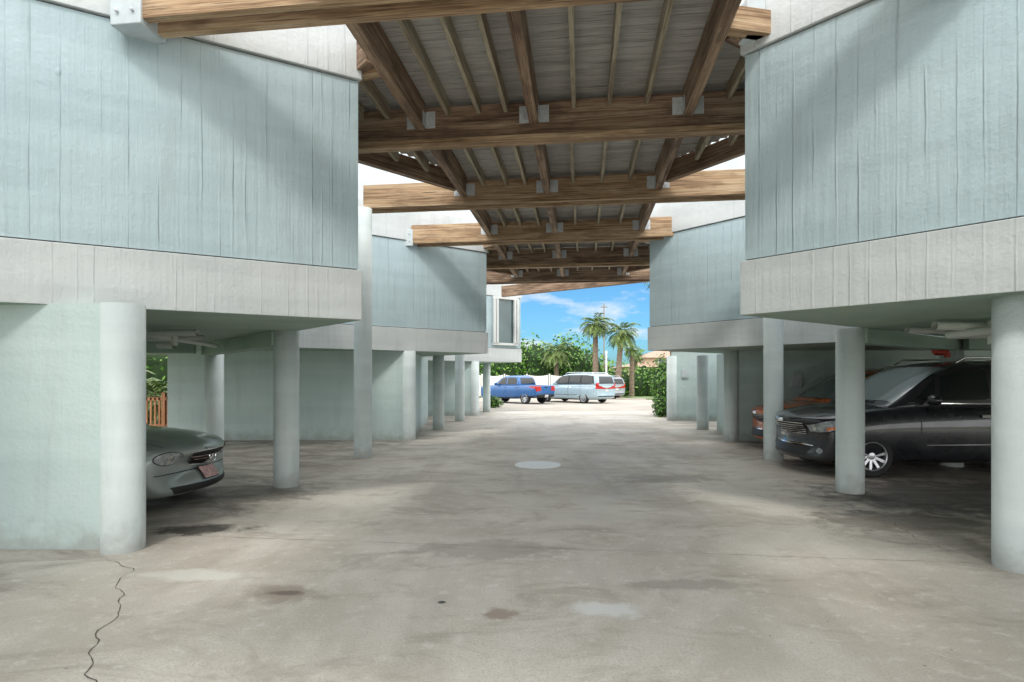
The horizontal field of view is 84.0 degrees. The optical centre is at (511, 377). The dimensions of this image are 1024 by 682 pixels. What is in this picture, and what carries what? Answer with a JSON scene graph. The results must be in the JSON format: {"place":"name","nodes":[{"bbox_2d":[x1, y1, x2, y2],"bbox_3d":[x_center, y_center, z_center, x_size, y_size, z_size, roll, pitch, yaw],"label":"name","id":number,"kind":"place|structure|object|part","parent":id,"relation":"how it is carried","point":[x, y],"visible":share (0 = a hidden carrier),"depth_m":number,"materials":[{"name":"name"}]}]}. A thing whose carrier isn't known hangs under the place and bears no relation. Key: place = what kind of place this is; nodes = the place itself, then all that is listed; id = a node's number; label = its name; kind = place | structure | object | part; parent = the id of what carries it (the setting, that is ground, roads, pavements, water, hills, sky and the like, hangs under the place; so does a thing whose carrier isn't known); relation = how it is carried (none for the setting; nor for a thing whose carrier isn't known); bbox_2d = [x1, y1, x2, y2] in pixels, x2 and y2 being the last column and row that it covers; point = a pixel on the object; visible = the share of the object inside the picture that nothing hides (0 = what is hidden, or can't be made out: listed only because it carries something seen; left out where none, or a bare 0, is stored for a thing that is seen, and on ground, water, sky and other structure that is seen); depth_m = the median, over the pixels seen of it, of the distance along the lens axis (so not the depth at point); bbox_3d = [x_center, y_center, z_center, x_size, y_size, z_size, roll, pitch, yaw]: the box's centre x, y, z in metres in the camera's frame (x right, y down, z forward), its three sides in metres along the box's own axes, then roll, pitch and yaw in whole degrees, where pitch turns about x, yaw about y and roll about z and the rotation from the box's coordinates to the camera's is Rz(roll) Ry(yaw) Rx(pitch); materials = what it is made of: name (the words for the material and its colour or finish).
{"place":"outdoors","nodes":[
{"label":"outdoors","id":0,"kind":"place"},
{"bbox_2d":[358,152,476,220],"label":"storey wall","id":1,"kind":"structure","parent":0,"point":[368,175],"depth_m":14.22,"materials":[{"name":"paint"}]},
{"bbox_2d":[0,411,1023,681],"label":"concrete driveway","id":2,"kind":"structure","parent":0,"point":[352,585],"depth_m":4.64,"materials":[{"name":"grey concrete"}]},
{"bbox_2d":[146,393,166,426],"bbox_3d":[-10.425,1.025,17.010,2.050,1.150,0.100,0,0,0],"label":"wooden fence","id":3,"kind":"object","parent":2,"relation":"on","point":[162,410],"visible":0.21,"depth_m":16.97,"materials":[{"name":"brown wood"}]},
{"bbox_2d":[146,423,224,499],"bbox_3d":[-6.091,0.861,7.250,4.628,1.477,2.231,0,0,0],"label":"coupe","id":4,"kind":"object","parent":2,"relation":"on","point":[179,461],"visible":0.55,"depth_m":6.89,"materials":[{"name":"grey metal"}]},
{"bbox_2d":[0,303,470,549],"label":"ground floor walls","id":5,"kind":"structure","parent":2,"relation":"on","point":[49,425],"depth_m":5.30,"materials":[{"name":"paint"}]},
{"bbox_2d":[100,302,489,554],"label":"round columns","id":6,"kind":"structure","parent":2,"relation":"on","point":[122,427],"depth_m":5.26,"materials":[{"name":"paint"}]},
{"bbox_2d":[0,237,521,363],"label":"band","id":7,"kind":"object","parent":6,"relation":"on","point":[212,299],"visible":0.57,"depth_m":6.10,"materials":[{"name":"grey concrete"}]},
{"bbox_2d":[146,329,218,348],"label":"drain pipes","id":8,"kind":"object","parent":7,"relation":"attached to","point":[188,336],"visible":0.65,"depth_m":7.99,"materials":[{"name":"plastic"}]},
{"bbox_2d":[146,331,273,354],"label":"soffit beams","id":9,"kind":"structure","parent":7,"relation":"attached to","point":[260,341],"depth_m":9.99,"materials":[{"name":"paint"}]},
{"bbox_2d":[0,236,514,348],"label":"joint shadow gap","id":10,"kind":"object","parent":7,"relation":"on","point":[222,257],"visible":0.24,"depth_m":5.99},
{"bbox_2d":[0,0,520,348],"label":"blue wall","id":11,"kind":"structure","parent":10,"relation":"on","point":[110,135],"depth_m":5.89,"materials":[{"name":"paint"}]},
{"bbox_2d":[37,0,519,298],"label":"shadow gap","id":12,"kind":"object","parent":11,"relation":"on","point":[258,56],"visible":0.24,"depth_m":6.22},
{"bbox_2d":[39,0,521,298],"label":"band","id":13,"kind":"object","parent":12,"relation":"on","point":[331,49],"visible":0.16,"depth_m":6.49,"materials":[{"name":"white paint"}]},
{"bbox_2d":[492,296,518,345],"bbox_3d":[-0.274,-2.450,24.730,1.326,2.100,0.160,0,0,-35],"label":"corner window","id":14,"kind":"structure","parent":11,"relation":"attached to","point":[506,321],"depth_m":24.78,"materials":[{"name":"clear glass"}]},
{"bbox_2d":[110,0,782,460],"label":"timber canopy","id":15,"kind":"object","parent":2,"relation":"on","point":[546,142],"visible":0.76,"depth_m":8.00,"materials":[{"name":"wood"}]},
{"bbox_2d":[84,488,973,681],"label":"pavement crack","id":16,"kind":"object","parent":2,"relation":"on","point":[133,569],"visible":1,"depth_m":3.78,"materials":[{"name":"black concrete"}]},
{"bbox_2d":[515,461,560,468],"bbox_3d":[0.470,1.591,10.400,0.840,0.018,0.840,0,0,0],"label":"drain cover","id":17,"kind":"object","parent":2,"relation":"on","point":[537,464],"visible":1,"depth_m":10.35,"materials":[{"name":"metal"}]},
{"bbox_2d":[185,438,965,562],"bbox_3d":[0.958,1.596,9.881,15.046,0.001,9.229,0,0,6],"label":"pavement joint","id":18,"kind":"object","parent":2,"relation":"on","point":[619,550],"visible":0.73,"depth_m":5.47,"materials":[{"name":"grey concrete"}]},
{"bbox_2d":[751,366,895,438],"bbox_3d":[7.968,0.676,12.850,4.998,1.848,2.386,0,0,0],"label":"hatchback car","id":19,"kind":"object","parent":2,"relation":"on","point":[822,391],"visible":0.13,"depth_m":12.77,"materials":[{"name":"orange paint"}]},
{"bbox_2d":[671,351,990,440],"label":"ground floor walls","id":20,"kind":"structure","parent":2,"relation":"on","point":[813,368],"depth_m":14.33,"materials":[{"name":"paint"}]},
{"bbox_2d":[682,369,801,387],"bbox_3d":[6.776,-0.025,17.680,0.259,0.550,6.981,0,0,-6],"label":"electrical box","id":21,"kind":"object","parent":20,"relation":"attached to","point":[795,380],"visible":1,"depth_m":14.22,"materials":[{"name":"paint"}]},
{"bbox_2d":[667,294,1023,574],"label":"round columns","id":22,"kind":"structure","parent":2,"relation":"on","point":[1007,432],"depth_m":4.84,"materials":[{"name":"paint"}]},
{"bbox_2d":[648,217,1023,353],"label":"band","id":23,"kind":"object","parent":22,"relation":"on","point":[813,300],"visible":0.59,"depth_m":5.52,"materials":[{"name":"grey concrete"}]},
{"bbox_2d":[651,216,1023,326],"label":"joint shadow gap","id":24,"kind":"object","parent":23,"relation":"on","point":[853,243],"visible":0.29,"depth_m":5.38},
{"bbox_2d":[650,0,1023,326],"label":"blue wall","id":25,"kind":"structure","parent":24,"relation":"on","point":[875,119],"depth_m":5.32,"materials":[{"name":"paint"}]},
{"bbox_2d":[675,0,873,232],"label":"shadow gap","id":26,"kind":"object","parent":25,"relation":"on","point":[758,50],"visible":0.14,"depth_m":5.94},
{"bbox_2d":[650,0,871,231],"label":"band","id":27,"kind":"object","parent":26,"relation":"on","point":[789,18],"visible":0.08,"depth_m":5.97,"materials":[{"name":"white paint"}]},
{"bbox_2d":[864,328,990,350],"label":"soffit beams","id":28,"kind":"structure","parent":23,"relation":"attached to","point":[876,337],"depth_m":8.88,"materials":[{"name":"paint"}]},
{"bbox_2d":[905,320,990,357],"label":"drain pipes","id":29,"kind":"object","parent":23,"relation":"attached to","point":[965,330],"visible":0.52,"depth_m":6.61,"materials":[{"name":"plastic"}]},
{"bbox_2d":[775,356,990,477],"bbox_3d":[7.379,0.624,10.050,5.278,1.952,2.520,0,0,0],"label":"minivan","id":30,"kind":"object","parent":2,"relation":"on","point":[934,412],"visible":0.79,"depth_m":9.12,"materials":[{"name":"black paint"}]},
{"bbox_3d":[7.235,0.120,9.155,0.808,0.494,0.134,0,0,0],"label":"front window","id":31,"kind":"part","parent":30,"relation":"part of","materials":[{"name":"black glass"}]},
{"bbox_2d":[479,395,643,397],"bbox_3d":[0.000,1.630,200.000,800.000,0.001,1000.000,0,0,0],"label":"ground","id":32,"kind":"structure","parent":0,"point":[614,397],"depth_m":48.95,"materials":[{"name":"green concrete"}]},
{"bbox_2d":[146,354,166,395],"bbox_3d":[-13.858,-0.582,21.858,9.904,5.489,17.347,0,0,0],"label":"boundary hedge","id":33,"kind":"object","parent":32,"relation":"on","point":[156,365],"visible":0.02,"depth_m":24.10,"materials":[{"name":"green plant"}]},
{"bbox_2d":[146,378,166,423],"bbox_3d":[-12.372,1.061,19.604,2.999,2.148,2.707,0,0,0],"label":"palmetto","id":34,"kind":"object","parent":32,"relation":"on","point":[156,392],"visible":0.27,"depth_m":19.26,"materials":[{"name":"green plant"}]},
{"bbox_2d":[479,374,560,397],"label":"white fence","id":35,"kind":"object","parent":32,"relation":"on","point":[541,380],"visible":0.17,"depth_m":45.58,"materials":[{"name":"plastic"}]},
{"bbox_2d":[479,329,608,384],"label":"sea grape hedge","id":36,"kind":"object","parent":32,"relation":"on","point":[533,365],"visible":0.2,"depth_m":49.67,"materials":[{"name":"green plant"}]},
{"bbox_2d":[538,342,574,375],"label":"palm tree","id":37,"kind":"object","parent":32,"relation":"on","point":[561,357],"visible":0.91,"depth_m":47.72,"materials":[{"name":"green plant"}]},
{"bbox_2d":[579,312,613,371],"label":"palm tree","id":38,"kind":"object","parent":32,"relation":"on","point":[595,329],"visible":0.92,"depth_m":45.77,"materials":[{"name":"green plant"}]},
{"bbox_2d":[603,304,604,373],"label":"utility pole","id":39,"kind":"object","parent":32,"relation":"on","point":[603,343],"visible":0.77,"depth_m":59.97,"materials":[{"name":"grey"}]},
{"bbox_2d":[598,349,645,371],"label":"distant tree line","id":40,"kind":"object","parent":32,"relation":"on","point":[613,362],"depth_m":111.99,"materials":[{"name":"green plant"}]},
{"bbox_2d":[603,359,654,395],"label":"shrub bed","id":41,"kind":"object","parent":32,"relation":"on","point":[642,387],"visible":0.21,"depth_m":50.01,"materials":[{"name":"green plant"}]},
{"bbox_2d":[623,345,640,396],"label":"palm tree","id":42,"kind":"object","parent":32,"relation":"on","point":[631,376],"visible":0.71,"depth_m":46.83,"materials":[{"name":"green plant"}]},
{"bbox_2d":[626,350,646,371],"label":"palm tree","id":43,"kind":"object","parent":32,"relation":"on","point":[636,360],"visible":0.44,"depth_m":51.80,"materials":[{"name":"green plant"}]},
{"bbox_2d":[648,353,666,416],"bbox_3d":[6.398,0.249,23.970,1.194,2.808,2.667,0,0,8],"label":"shrub","id":44,"kind":"object","parent":32,"relation":"on","point":[659,385],"visible":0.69,"depth_m":23.36,"materials":[{"name":"green plant"}]},
{"bbox_2d":[479,398,654,410],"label":"parking lot","id":45,"kind":"structure","parent":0,"point":[612,404],"depth_m":32.66,"materials":[{"name":"concrete"}]},
{"bbox_2d":[490,395,503,407],"bbox_3d":[-0.988,1.282,30.286,1.142,0.717,0.914,0,0,0],"label":"shrub","id":46,"kind":"object","parent":45,"relation":"on","point":[495,402],"visible":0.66,"depth_m":30.08,"materials":[{"name":"green plant"}]},
{"bbox_2d":[481,375,554,403],"bbox_3d":[0.226,0.729,36.042,5.043,1.743,2.290,0,0,42],"label":"pickup truck","id":47,"kind":"object","parent":45,"relation":"on","point":[524,389],"visible":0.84,"depth_m":35.04,"materials":[{"name":"blue paint"}]},
{"bbox_3d":[-0.607,0.212,35.746,0.751,0.432,0.127,0,0,42],"label":"front window","id":48,"kind":"part","parent":47,"relation":"part of","materials":[{"name":"grey glass"}]},
{"bbox_3d":[0.032,0.208,35.163,0.780,0.424,0.115,0,0,42],"label":"rear door window","id":49,"kind":"part","parent":47,"relation":"part of","materials":[{"name":"grey glass"}]},
{"bbox_3d":[0.948,0.197,35.392,0.118,0.364,1.280,0,0,42],"label":"cab rear window","id":50,"kind":"part","parent":47,"relation":"part of","materials":[{"name":"grey glass"}]},
{"bbox_2d":[546,372,614,402],"bbox_3d":[4.077,0.629,36.995,2.508,1.943,5.252,0,0,-43],"label":"minivan","id":51,"kind":"object","parent":45,"relation":"on","point":[584,387],"visible":0.85,"depth_m":35.40,"materials":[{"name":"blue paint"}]},
{"bbox_3d":[3.327,0.127,36.492,0.134,0.491,0.804,0,0,-43],"label":"front window","id":52,"kind":"part","parent":51,"relation":"part of","materials":[{"name":"grey glass"}]},
{"bbox_3d":[3.969,0.123,35.788,0.113,0.482,0.876,0,0,-43],"label":"sliding door window","id":53,"kind":"part","parent":51,"relation":"part of","materials":[{"name":"grey glass"}]},
{"bbox_3d":[4.655,0.117,35.062,0.110,0.472,0.897,0,0,-44],"label":"rear side window","id":54,"kind":"part","parent":51,"relation":"part of","materials":[{"name":"grey glass"}]},
{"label":"rear window","id":55,"kind":"part","parent":51,"relation":"part of","materials":[{"name":"grey glass"}]},
{"bbox_2d":[612,376,624,397],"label":"sport utility vehicle","id":56,"kind":"object","parent":45,"relation":"on","point":[619,386],"visible":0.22,"depth_m":42.49,"materials":[{"name":"grey paint"}]},
{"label":"rear window","id":57,"kind":"part","parent":56,"relation":"part of","materials":[{"name":"grey glass"}]},
{"bbox_2d":[604,322,640,397],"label":"palm tree","id":58,"kind":"object","parent":45,"relation":"on","point":[620,337],"visible":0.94,"depth_m":43.78,"materials":[{"name":"green plant"}]},
{"bbox_2d":[616,398,653,399],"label":"kerb","id":59,"kind":"structure","parent":45,"relation":"on","point":[631,398],"depth_m":41.47,"materials":[{"name":"concrete"}]},
{"bbox_2d":[521,266,652,370],"label":"sky","id":60,"kind":"structure","parent":0,"point":[546,315],"materials":[{"name":"blue"}]},
{"bbox_2d":[626,396,653,399],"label":"lawn","id":61,"kind":"structure","parent":0,"point":[642,397],"depth_m":43.93,"materials":[{"name":"green plant"}]},
{"bbox_2d":[614,358,666,374],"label":"walls","id":62,"kind":"structure","parent":0,"point":[650,360],"depth_m":60.00,"materials":[{"name":"beige paint"}]},
{"bbox_2d":[612,351,669,367],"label":"roof","id":63,"kind":"structure","parent":62,"relation":"on","point":[653,354],"depth_m":60.27,"materials":[{"name":"tile"}]},
{"bbox_2d":[680,137,744,170],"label":"storey wall","id":64,"kind":"structure","parent":0,"point":[737,163],"depth_m":12.64,"materials":[{"name":"paint"}]}
]}

